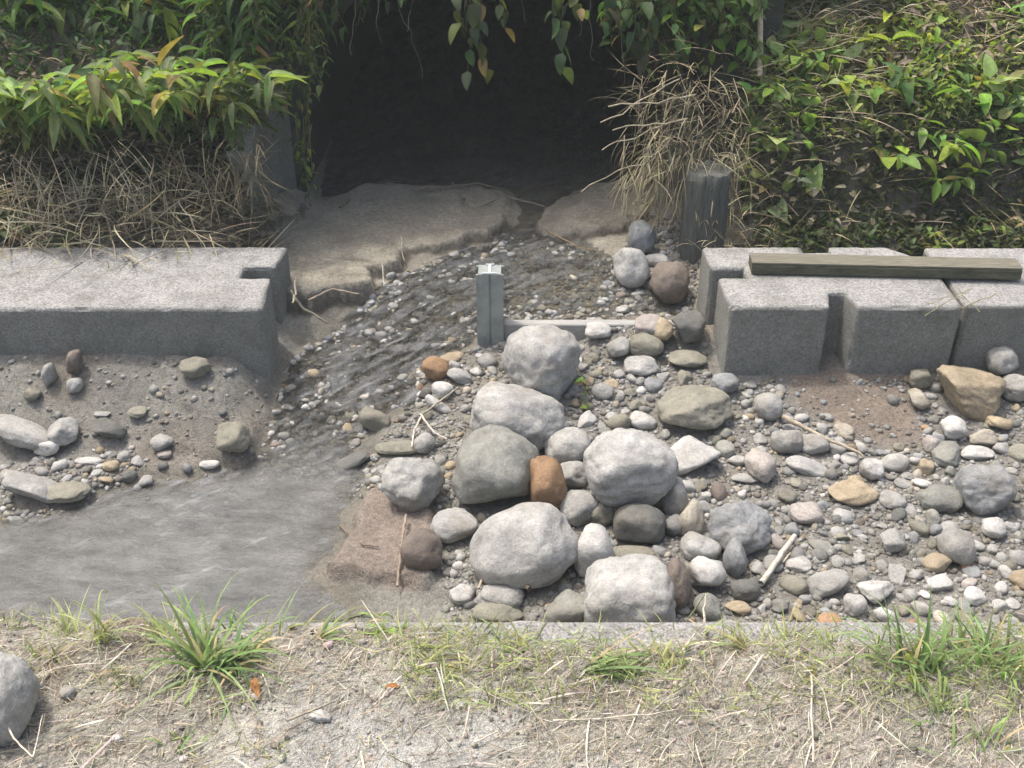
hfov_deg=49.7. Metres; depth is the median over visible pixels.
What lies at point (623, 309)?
stone
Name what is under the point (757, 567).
stone
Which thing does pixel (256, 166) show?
dry grass tuft
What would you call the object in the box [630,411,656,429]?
stone
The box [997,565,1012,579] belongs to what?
stone
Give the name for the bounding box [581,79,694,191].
withered weed
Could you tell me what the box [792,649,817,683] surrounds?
grass tuft
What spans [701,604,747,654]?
grass tuft
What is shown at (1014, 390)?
stone
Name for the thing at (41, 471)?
stone
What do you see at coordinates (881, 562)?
stone
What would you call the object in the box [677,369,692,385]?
stone
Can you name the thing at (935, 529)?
stone
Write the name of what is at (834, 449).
stone
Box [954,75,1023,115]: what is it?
broadleaf weed
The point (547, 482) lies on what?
stone
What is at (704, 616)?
dry stalk
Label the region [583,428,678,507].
stone
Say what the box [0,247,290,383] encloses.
concrete block
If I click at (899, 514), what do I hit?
stone
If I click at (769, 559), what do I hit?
stone
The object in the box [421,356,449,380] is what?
stone
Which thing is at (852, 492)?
stone
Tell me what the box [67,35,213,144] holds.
leafy shrub
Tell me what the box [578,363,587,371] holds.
stone
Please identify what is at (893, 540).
stone
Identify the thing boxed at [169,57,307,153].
leafy shrub
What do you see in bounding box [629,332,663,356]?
stone
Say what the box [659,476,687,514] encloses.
stone
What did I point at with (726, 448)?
stone
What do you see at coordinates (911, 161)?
broadleaf weed
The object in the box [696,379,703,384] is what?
stone
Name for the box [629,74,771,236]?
dry grass tuft
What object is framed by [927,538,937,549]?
stone
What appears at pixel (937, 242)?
broadleaf weed
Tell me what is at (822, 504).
stone
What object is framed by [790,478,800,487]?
stone
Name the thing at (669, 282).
stone
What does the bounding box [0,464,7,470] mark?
stone
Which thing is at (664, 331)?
stone
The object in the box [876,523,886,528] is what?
stone
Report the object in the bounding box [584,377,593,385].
stone
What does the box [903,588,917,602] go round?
stone
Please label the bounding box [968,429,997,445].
stone
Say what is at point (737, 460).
stone
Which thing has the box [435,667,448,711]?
dry stalk
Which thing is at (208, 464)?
stone
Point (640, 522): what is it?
stone
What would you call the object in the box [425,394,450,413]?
stone
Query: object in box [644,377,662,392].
stone
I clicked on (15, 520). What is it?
stone
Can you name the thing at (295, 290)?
stick
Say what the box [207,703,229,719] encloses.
grass tuft
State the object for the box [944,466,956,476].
stone
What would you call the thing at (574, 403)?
stone
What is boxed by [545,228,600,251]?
twig
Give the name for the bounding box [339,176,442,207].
stick
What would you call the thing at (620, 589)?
stone
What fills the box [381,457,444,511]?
stone
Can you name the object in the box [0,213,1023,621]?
gravel
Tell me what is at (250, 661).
grass tuft
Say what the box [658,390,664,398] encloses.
stone
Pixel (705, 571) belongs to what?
stone
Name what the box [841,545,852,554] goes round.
stone
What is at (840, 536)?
stone
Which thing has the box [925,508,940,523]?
stone
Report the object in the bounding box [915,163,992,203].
broadleaf weed
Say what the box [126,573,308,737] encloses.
grass tuft
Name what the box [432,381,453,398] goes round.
stone
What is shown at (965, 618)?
stone
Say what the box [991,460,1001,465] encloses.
stone
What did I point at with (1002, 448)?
stone
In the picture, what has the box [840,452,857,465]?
stone
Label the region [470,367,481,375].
stone
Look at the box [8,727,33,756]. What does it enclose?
dry stalk
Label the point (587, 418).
stone
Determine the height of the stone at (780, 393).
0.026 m
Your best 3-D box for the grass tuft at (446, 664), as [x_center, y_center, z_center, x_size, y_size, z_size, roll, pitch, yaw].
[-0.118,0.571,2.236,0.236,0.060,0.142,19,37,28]
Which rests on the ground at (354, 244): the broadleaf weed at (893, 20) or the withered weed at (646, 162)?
the broadleaf weed at (893, 20)
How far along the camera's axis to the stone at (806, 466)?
3.60 m
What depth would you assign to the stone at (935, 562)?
3.21 m
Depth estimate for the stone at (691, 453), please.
3.60 m
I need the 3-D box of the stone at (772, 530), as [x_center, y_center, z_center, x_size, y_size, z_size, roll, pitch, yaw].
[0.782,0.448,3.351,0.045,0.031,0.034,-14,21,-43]
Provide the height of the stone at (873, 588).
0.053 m
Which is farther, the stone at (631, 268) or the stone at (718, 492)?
the stone at (631, 268)
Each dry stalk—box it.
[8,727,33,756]
[33,715,42,755]
[285,699,337,721]
[310,613,371,631]
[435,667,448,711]
[474,730,497,743]
[553,709,677,721]
[687,592,705,620]
[702,593,707,633]
[742,655,763,684]
[810,675,813,762]
[821,687,832,730]
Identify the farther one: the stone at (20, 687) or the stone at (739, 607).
the stone at (739, 607)
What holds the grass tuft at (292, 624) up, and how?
on the ground at (354, 244)
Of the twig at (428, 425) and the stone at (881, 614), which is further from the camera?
the twig at (428, 425)
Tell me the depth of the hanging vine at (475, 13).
4.38 m
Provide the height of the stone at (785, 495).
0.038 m
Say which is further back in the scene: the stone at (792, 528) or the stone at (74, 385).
the stone at (74, 385)
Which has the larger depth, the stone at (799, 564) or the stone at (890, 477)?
the stone at (890, 477)
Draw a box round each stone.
[0,414,48,449]
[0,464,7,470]
[0,470,24,479]
[0,652,40,744]
[1,472,56,503]
[9,516,24,525]
[23,387,41,400]
[34,441,58,455]
[34,466,48,475]
[41,362,57,386]
[47,417,78,445]
[47,481,91,502]
[51,459,67,471]
[59,685,75,699]
[62,474,72,480]
[65,349,83,374]
[66,377,83,392]
[74,457,100,464]
[82,466,91,472]
[90,469,102,476]
[93,411,109,416]
[93,417,126,437]
[98,477,112,483]
[103,460,119,471]
[110,452,117,457]
[117,451,130,462]
[122,469,136,483]
[127,406,146,417]
[131,455,143,466]
[138,475,152,486]
[150,434,173,450]
[157,450,171,458]
[178,356,210,377]
[199,460,219,468]
[216,421,249,452]
[307,708,330,722]
[333,450,369,472]
[358,405,389,431]
[374,440,417,454]
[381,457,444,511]
[400,528,442,569]
[413,432,434,453]
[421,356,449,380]
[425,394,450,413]
[430,507,478,543]
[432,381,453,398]
[440,351,463,363]
[447,367,471,384]
[449,584,475,604]
[452,425,539,503]
[469,381,565,451]
[469,502,578,588]
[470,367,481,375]
[472,602,523,621]
[477,353,497,369]
[477,584,524,608]
[487,366,497,374]
[499,379,508,383]
[502,324,580,400]
[524,584,530,590]
[529,455,565,509]
[543,426,590,463]
[545,589,584,621]
[559,490,598,525]
[561,461,586,487]
[570,399,579,407]
[574,523,612,577]
[577,410,596,427]
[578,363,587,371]
[580,401,593,410]
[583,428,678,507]
[583,553,675,621]
[584,358,593,365]
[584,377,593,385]
[585,321,611,338]
[590,502,613,526]
[591,382,613,399]
[604,378,617,387]
[606,337,630,356]
[606,414,630,429]
[613,247,649,288]
[613,369,624,378]
[613,503,665,543]
[613,545,661,560]
[616,305,629,313]
[616,390,624,396]
[621,409,629,414]
[623,388,636,395]
[624,316,637,319]
[624,355,657,375]
[626,214,646,223]
[628,220,655,253]
[628,400,641,409]
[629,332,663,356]
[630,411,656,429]
[634,314,659,334]
[635,377,644,384]
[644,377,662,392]
[646,254,667,266]
[649,261,689,304]
[653,317,673,340]
[656,384,732,429]
[657,231,667,237]
[657,372,669,380]
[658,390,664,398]
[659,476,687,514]
[661,429,669,438]
[665,239,673,246]
[665,514,681,535]
[667,557,691,612]
[668,349,706,367]
[670,435,720,476]
[671,310,705,343]
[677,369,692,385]
[678,499,703,535]
[680,531,721,560]
[681,306,689,312]
[682,480,695,492]
[688,556,725,586]
[693,593,720,620]
[694,478,707,490]
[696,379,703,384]
[699,500,711,513]
[707,500,771,554]
[710,482,726,500]
[711,373,739,393]
[715,440,734,458]
[718,428,730,438]
[723,538,746,576]
[725,600,750,614]
[728,455,744,466]
[730,578,759,601]
[731,473,759,483]
[732,414,741,418]
[737,490,746,498]
[740,399,751,408]
[741,391,751,397]
[743,451,776,482]
[751,561,765,574]
[753,433,767,444]
[753,576,769,587]
[754,392,782,420]
[757,604,765,613]
[764,554,783,571]
[770,430,803,453]
[770,526,774,534]
[770,533,785,549]
[772,598,787,612]
[774,390,783,398]
[777,488,799,503]
[779,575,809,594]
[782,424,794,429]
[784,522,799,536]
[784,557,811,571]
[785,455,827,477]
[789,502,824,524]
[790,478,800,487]
[792,607,806,621]
[794,413,808,422]
[798,594,811,603]
[801,433,829,454]
[807,568,849,597]
[808,539,834,556]
[813,556,825,563]
[816,423,828,434]
[816,612,841,621]
[817,500,828,508]
[821,607,831,612]
[827,479,879,505]
[829,441,847,455]
[831,555,844,567]
[832,459,840,468]
[832,508,852,517]
[833,422,853,437]
[836,532,849,540]
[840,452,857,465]
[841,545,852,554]
[843,593,867,617]
[848,475,864,482]
[852,567,868,581]
[853,553,865,562]
[855,518,864,525]
[856,442,865,446]
[856,534,867,542]
[857,580,894,603]
[859,458,883,479]
[873,607,895,621]
[875,449,886,455]
[875,559,888,567]
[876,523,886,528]
[879,490,906,509]
[880,453,909,471]
[880,528,906,552]
[884,474,896,479]
[887,564,905,585]
[891,507,906,522]
[893,443,904,451]
[894,478,912,488]
[901,472,913,479]
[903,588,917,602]
[908,369,930,388]
[908,388,930,409]
[908,520,929,535]
[909,569,923,579]
[909,601,931,615]
[911,478,931,487]
[918,458,934,474]
[919,484,963,512]
[919,590,931,598]
[921,552,951,572]
[922,437,940,453]
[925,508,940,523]
[925,573,952,591]
[927,416,939,423]
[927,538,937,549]
[929,524,942,534]
[931,441,960,466]
[932,432,944,440]
[933,610,950,621]
[936,365,1005,420]
[936,527,975,565]
[940,415,967,439]
[940,477,949,485]
[940,521,959,528]
[943,596,957,605]
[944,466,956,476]
[952,464,1016,515]
[954,610,973,621]
[958,598,970,609]
[960,445,994,459]
[961,577,977,587]
[962,565,981,578]
[964,586,986,605]
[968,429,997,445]
[981,517,1006,538]
[985,415,1012,429]
[986,345,1018,374]
[986,544,998,554]
[989,559,1000,568]
[989,615,999,621]
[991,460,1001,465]
[992,443,1008,453]
[992,599,1008,610]
[994,581,1007,593]
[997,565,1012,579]
[999,434,1008,441]
[1002,374,1023,401]
[1005,467,1017,474]
[1005,598,1020,609]
[1005,617,1018,621]
[1008,443,1023,460]
[1008,569,1023,590]
[1009,550,1023,566]
[1011,404,1019,411]
[1012,493,1020,502]
[1012,610,1023,621]
[1013,507,1023,518]
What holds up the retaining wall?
on the ground at (354, 244)
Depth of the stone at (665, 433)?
3.76 m
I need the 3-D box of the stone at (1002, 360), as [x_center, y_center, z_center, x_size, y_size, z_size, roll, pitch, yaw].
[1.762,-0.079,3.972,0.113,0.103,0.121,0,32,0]
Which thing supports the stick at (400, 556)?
on the ground at (354, 244)
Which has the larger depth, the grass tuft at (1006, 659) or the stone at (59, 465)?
the stone at (59, 465)
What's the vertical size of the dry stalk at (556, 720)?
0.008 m
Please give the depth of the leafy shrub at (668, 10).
4.66 m
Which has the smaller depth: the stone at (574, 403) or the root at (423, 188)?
the stone at (574, 403)
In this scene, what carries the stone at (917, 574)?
on the ground at (354, 244)
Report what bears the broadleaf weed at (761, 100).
on the ground at (354, 244)
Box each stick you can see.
[290,290,327,322]
[291,277,296,303]
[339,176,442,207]
[396,514,407,586]
[451,182,465,199]
[758,534,796,585]
[781,414,862,455]
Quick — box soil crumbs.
[0,619,1023,767]
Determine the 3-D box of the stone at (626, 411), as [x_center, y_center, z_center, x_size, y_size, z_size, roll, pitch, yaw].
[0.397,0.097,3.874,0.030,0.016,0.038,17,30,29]
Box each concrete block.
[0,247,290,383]
[696,247,961,374]
[923,248,1023,370]
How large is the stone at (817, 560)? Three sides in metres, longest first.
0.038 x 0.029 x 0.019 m
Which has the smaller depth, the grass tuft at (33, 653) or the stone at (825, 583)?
the grass tuft at (33, 653)
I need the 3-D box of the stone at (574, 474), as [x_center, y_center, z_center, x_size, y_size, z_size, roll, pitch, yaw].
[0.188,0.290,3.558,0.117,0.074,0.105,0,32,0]
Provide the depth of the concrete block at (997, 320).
3.97 m
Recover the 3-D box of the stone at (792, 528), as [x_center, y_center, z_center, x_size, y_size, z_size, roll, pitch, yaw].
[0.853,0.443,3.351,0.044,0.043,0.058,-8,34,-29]
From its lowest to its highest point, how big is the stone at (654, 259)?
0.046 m
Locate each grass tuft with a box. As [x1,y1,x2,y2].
[0,125,197,247]
[6,632,75,679]
[34,584,115,639]
[52,590,147,656]
[88,650,147,697]
[122,111,299,244]
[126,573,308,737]
[128,595,219,637]
[137,602,182,657]
[140,723,213,757]
[200,621,284,691]
[206,599,253,640]
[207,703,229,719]
[229,588,337,637]
[235,740,289,767]
[313,606,363,644]
[355,611,407,638]
[401,629,517,688]
[479,618,556,659]
[582,624,673,680]
[591,16,766,178]
[606,124,683,239]
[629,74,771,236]
[633,628,715,683]
[680,184,777,264]
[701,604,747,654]
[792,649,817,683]
[809,594,998,725]
[824,586,930,664]
[895,668,981,760]
[921,593,1020,679]
[936,614,1023,698]
[951,699,1023,758]
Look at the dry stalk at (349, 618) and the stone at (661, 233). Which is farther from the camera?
the stone at (661, 233)
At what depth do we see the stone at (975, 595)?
3.09 m
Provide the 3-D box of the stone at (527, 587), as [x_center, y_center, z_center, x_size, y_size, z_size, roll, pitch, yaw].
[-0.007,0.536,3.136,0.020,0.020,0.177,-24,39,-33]
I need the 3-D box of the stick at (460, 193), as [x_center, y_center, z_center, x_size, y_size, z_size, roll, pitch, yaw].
[-0.252,-0.916,5.253,0.022,0.079,0.367,-6,33,-10]
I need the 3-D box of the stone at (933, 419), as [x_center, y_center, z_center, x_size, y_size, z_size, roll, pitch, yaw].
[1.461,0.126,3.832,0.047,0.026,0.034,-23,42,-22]
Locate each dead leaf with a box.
[249,678,259,699]
[385,683,397,687]
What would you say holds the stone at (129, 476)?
on the ground at (354, 244)
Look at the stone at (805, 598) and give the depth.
3.11 m
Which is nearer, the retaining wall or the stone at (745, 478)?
the retaining wall
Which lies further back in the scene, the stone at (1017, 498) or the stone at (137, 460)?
the stone at (137, 460)
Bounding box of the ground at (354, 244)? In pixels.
[0,0,1023,767]
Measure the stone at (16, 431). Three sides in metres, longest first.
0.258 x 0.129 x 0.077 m
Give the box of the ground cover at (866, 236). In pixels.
[0,0,1023,255]
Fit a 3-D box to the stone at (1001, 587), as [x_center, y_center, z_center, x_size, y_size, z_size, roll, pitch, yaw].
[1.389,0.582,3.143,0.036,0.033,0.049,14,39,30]
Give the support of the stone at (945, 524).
on the ground at (354, 244)
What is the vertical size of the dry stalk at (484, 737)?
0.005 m
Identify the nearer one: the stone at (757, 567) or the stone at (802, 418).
the stone at (757, 567)
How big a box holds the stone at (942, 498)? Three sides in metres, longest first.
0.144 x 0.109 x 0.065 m
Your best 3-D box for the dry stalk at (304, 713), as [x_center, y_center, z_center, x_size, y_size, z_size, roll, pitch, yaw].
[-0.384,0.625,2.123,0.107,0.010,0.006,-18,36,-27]
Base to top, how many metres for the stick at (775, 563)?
0.024 m
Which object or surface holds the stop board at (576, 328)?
on the ground at (354, 244)
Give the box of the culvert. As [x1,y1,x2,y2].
[220,0,784,204]
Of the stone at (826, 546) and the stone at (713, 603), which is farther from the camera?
the stone at (826, 546)
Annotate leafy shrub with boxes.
[0,0,194,56]
[0,64,113,161]
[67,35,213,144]
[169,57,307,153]
[179,0,282,76]
[181,0,337,83]
[240,49,329,145]
[300,0,406,55]
[597,0,708,75]
[658,0,774,73]
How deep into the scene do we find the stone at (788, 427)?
3.78 m
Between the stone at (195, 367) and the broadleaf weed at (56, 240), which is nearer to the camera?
the stone at (195, 367)
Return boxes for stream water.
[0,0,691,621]
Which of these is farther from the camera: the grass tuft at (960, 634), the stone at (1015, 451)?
the stone at (1015, 451)
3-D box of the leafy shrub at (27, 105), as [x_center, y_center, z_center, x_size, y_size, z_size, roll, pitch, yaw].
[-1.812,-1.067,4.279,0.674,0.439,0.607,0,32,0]
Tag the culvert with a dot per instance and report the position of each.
(343, 71)
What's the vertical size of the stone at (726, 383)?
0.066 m
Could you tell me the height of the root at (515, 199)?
0.068 m
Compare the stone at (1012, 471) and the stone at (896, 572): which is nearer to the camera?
the stone at (896, 572)
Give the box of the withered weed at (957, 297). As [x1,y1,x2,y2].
[925,288,995,315]
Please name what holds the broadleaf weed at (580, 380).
on the ground at (354, 244)
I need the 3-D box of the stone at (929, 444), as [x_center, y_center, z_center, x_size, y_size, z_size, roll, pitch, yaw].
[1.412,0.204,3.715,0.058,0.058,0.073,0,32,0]
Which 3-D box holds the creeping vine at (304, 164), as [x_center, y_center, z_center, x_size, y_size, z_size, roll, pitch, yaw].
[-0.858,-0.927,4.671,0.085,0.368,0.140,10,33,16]
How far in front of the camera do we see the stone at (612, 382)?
3.98 m
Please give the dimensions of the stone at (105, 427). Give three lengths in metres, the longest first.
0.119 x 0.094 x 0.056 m
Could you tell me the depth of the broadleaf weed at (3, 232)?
4.35 m
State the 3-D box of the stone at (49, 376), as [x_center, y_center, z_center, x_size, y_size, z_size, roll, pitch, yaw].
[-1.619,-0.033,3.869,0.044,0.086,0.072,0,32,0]
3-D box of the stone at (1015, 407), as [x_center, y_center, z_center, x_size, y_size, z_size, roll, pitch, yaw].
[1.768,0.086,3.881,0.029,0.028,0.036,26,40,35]
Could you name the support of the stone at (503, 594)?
on the ground at (354, 244)
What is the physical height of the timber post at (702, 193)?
0.487 m
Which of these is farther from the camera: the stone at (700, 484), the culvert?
the culvert
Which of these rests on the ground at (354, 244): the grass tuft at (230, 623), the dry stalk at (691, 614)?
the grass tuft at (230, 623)
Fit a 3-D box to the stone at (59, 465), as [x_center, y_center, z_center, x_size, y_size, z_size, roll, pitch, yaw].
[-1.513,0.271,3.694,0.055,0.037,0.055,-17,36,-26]
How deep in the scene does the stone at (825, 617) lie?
3.02 m
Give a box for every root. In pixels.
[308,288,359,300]
[382,264,384,285]
[411,182,505,190]
[478,195,544,207]
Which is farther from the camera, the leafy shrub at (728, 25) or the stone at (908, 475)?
the leafy shrub at (728, 25)
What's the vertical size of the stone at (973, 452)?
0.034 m
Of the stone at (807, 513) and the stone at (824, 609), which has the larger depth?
the stone at (807, 513)
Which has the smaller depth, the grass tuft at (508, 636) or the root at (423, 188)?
the grass tuft at (508, 636)
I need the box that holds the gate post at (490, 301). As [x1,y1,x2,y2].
[476,264,503,345]
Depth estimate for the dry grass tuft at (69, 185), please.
4.33 m
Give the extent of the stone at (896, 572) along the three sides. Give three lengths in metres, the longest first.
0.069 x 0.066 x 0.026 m
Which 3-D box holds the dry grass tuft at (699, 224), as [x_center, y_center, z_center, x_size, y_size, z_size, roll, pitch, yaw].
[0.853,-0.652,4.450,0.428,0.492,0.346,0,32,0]
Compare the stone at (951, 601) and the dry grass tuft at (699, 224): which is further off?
the dry grass tuft at (699, 224)
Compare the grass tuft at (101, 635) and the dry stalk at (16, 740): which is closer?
the dry stalk at (16, 740)
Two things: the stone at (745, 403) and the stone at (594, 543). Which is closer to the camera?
the stone at (594, 543)
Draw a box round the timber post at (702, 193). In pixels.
[678,160,731,264]
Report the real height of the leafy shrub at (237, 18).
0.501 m
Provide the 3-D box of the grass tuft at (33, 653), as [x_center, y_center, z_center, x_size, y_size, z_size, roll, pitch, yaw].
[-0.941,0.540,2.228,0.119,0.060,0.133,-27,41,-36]
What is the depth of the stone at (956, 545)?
3.21 m
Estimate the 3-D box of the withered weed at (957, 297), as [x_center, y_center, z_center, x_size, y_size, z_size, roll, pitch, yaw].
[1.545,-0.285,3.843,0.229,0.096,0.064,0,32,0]
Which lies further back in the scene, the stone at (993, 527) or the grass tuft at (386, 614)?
the stone at (993, 527)
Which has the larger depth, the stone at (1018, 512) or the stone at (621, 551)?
the stone at (1018, 512)
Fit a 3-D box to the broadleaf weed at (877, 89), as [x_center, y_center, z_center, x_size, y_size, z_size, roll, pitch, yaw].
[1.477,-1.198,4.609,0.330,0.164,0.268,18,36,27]
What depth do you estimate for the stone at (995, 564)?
3.22 m
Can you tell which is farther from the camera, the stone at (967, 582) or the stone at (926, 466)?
the stone at (926, 466)
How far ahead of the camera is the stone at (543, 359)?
3.83 m
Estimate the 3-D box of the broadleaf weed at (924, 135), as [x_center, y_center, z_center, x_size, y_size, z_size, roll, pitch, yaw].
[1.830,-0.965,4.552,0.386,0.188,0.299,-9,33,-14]
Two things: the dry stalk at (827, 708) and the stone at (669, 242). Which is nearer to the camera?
the dry stalk at (827, 708)
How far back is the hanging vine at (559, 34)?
4.38 m
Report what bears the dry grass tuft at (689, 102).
on the ground at (354, 244)
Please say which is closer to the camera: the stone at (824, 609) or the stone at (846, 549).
the stone at (824, 609)
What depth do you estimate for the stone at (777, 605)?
3.08 m
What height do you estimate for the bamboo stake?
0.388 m
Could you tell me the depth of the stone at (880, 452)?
3.69 m
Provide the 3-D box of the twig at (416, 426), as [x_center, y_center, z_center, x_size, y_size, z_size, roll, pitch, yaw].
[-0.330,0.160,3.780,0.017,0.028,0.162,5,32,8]
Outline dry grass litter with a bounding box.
[0,596,1023,767]
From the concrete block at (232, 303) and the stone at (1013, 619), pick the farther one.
the concrete block at (232, 303)
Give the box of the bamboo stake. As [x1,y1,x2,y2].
[757,0,762,76]
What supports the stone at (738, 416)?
on the ground at (354, 244)
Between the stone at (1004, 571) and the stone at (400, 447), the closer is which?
the stone at (1004, 571)
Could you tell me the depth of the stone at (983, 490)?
3.40 m
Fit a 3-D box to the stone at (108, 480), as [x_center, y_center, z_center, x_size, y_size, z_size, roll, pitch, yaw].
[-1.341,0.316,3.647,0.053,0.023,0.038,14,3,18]
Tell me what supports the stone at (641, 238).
on the ground at (354, 244)
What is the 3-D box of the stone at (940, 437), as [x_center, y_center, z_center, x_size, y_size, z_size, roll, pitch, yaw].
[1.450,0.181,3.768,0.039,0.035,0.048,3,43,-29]
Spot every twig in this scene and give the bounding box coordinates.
[339,525,378,546]
[411,416,421,447]
[419,413,447,439]
[421,387,458,414]
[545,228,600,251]
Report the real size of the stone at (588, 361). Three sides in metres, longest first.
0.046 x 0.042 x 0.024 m
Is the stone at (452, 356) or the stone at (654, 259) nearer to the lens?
the stone at (452, 356)
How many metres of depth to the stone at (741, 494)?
3.50 m
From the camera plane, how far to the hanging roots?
4.43 m
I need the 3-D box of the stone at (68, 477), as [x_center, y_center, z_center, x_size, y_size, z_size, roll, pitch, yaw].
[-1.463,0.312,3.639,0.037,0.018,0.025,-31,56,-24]
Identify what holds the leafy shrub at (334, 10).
on the culvert
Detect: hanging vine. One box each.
[448,0,514,90]
[544,0,588,84]
[600,0,659,81]
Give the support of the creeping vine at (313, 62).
hanging from the culvert
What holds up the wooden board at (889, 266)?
on the concrete block at (766, 324)
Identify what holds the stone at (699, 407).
on the ground at (354, 244)
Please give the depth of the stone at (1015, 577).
3.16 m
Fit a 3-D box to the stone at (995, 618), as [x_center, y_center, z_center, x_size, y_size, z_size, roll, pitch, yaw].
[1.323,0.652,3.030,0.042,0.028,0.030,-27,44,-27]
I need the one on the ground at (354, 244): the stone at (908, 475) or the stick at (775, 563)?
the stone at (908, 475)
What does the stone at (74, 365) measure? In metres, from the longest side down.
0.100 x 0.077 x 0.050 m
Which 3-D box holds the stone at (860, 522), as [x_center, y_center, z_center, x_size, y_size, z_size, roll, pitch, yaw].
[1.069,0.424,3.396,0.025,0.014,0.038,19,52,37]
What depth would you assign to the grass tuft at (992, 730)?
2.09 m
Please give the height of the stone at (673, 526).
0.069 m
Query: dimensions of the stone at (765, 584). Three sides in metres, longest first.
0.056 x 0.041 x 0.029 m
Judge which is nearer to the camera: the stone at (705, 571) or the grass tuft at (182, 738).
the grass tuft at (182, 738)
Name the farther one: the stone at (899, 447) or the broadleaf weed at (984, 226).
the broadleaf weed at (984, 226)
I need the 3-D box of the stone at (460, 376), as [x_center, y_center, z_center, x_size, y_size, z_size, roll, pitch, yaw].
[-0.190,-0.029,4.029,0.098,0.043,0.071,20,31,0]
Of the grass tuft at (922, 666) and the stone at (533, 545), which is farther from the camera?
the stone at (533, 545)
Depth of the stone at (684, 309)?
4.39 m
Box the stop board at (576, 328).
[504,320,674,341]
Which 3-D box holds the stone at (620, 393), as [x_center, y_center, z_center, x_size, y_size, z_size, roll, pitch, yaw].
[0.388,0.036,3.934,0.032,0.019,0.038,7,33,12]
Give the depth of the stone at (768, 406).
3.80 m
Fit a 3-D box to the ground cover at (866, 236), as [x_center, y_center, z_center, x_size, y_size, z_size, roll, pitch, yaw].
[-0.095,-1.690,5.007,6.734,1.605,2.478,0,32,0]
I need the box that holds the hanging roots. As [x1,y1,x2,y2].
[349,0,624,89]
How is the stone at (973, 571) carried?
on the ground at (354, 244)
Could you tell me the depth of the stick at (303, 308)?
4.23 m
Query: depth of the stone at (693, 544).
3.23 m
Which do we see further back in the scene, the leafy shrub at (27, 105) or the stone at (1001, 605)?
the leafy shrub at (27, 105)
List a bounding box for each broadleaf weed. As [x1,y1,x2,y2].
[0,207,31,239]
[43,230,79,247]
[575,376,590,410]
[738,81,792,109]
[758,168,825,205]
[779,31,842,72]
[824,73,915,115]
[855,11,951,62]
[866,129,971,178]
[880,59,984,105]
[915,124,1006,168]
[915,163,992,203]
[917,227,965,248]
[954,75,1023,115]
[954,210,1023,236]
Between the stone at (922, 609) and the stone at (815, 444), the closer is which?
the stone at (922, 609)
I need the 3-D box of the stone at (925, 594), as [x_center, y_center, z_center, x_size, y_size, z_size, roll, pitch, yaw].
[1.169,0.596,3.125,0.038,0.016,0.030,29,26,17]
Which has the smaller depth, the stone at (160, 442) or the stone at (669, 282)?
the stone at (160, 442)
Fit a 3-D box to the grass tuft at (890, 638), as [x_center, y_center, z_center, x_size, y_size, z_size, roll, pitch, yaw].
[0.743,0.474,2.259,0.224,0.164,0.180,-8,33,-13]
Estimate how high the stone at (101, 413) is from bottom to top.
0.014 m
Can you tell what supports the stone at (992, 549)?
on the ground at (354, 244)
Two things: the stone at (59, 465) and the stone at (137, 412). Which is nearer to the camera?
the stone at (59, 465)
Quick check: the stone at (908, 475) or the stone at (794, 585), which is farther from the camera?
the stone at (908, 475)
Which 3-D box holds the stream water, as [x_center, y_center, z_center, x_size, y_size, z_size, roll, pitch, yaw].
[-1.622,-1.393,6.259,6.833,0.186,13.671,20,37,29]
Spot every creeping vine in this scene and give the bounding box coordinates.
[272,0,332,189]
[293,116,319,206]
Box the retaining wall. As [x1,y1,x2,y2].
[170,622,1023,647]
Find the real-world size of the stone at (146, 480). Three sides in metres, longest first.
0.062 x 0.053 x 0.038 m
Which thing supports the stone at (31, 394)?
on the ground at (354, 244)
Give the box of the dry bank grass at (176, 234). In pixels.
[0,0,1023,277]
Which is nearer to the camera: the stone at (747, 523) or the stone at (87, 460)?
the stone at (747, 523)
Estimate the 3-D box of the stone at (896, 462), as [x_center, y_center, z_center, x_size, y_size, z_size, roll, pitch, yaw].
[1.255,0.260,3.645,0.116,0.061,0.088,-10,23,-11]
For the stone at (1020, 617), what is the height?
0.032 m
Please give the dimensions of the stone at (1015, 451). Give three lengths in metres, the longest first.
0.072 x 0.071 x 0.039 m
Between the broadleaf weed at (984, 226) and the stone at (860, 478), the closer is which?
the stone at (860, 478)
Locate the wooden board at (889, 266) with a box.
[748,253,1022,279]
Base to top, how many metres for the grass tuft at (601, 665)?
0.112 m
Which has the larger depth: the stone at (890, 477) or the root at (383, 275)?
the root at (383, 275)
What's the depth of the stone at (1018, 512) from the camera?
3.42 m
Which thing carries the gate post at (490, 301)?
on the ground at (354, 244)
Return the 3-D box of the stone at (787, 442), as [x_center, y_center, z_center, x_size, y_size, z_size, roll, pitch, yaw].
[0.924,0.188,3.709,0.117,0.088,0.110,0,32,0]
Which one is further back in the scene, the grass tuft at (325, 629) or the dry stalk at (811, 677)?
the grass tuft at (325, 629)
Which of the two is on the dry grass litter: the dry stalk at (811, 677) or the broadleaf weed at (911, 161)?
the dry stalk at (811, 677)
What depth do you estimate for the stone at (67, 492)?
3.55 m
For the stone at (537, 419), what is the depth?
3.65 m
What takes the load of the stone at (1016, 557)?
on the ground at (354, 244)
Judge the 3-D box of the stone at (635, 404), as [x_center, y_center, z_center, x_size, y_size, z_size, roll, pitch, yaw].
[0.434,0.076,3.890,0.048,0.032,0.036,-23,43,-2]
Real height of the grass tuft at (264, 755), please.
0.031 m
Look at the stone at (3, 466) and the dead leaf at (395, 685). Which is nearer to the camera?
the dead leaf at (395, 685)
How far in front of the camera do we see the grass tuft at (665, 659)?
2.25 m
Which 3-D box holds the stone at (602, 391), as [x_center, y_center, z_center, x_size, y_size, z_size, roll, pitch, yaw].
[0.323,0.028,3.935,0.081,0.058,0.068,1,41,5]

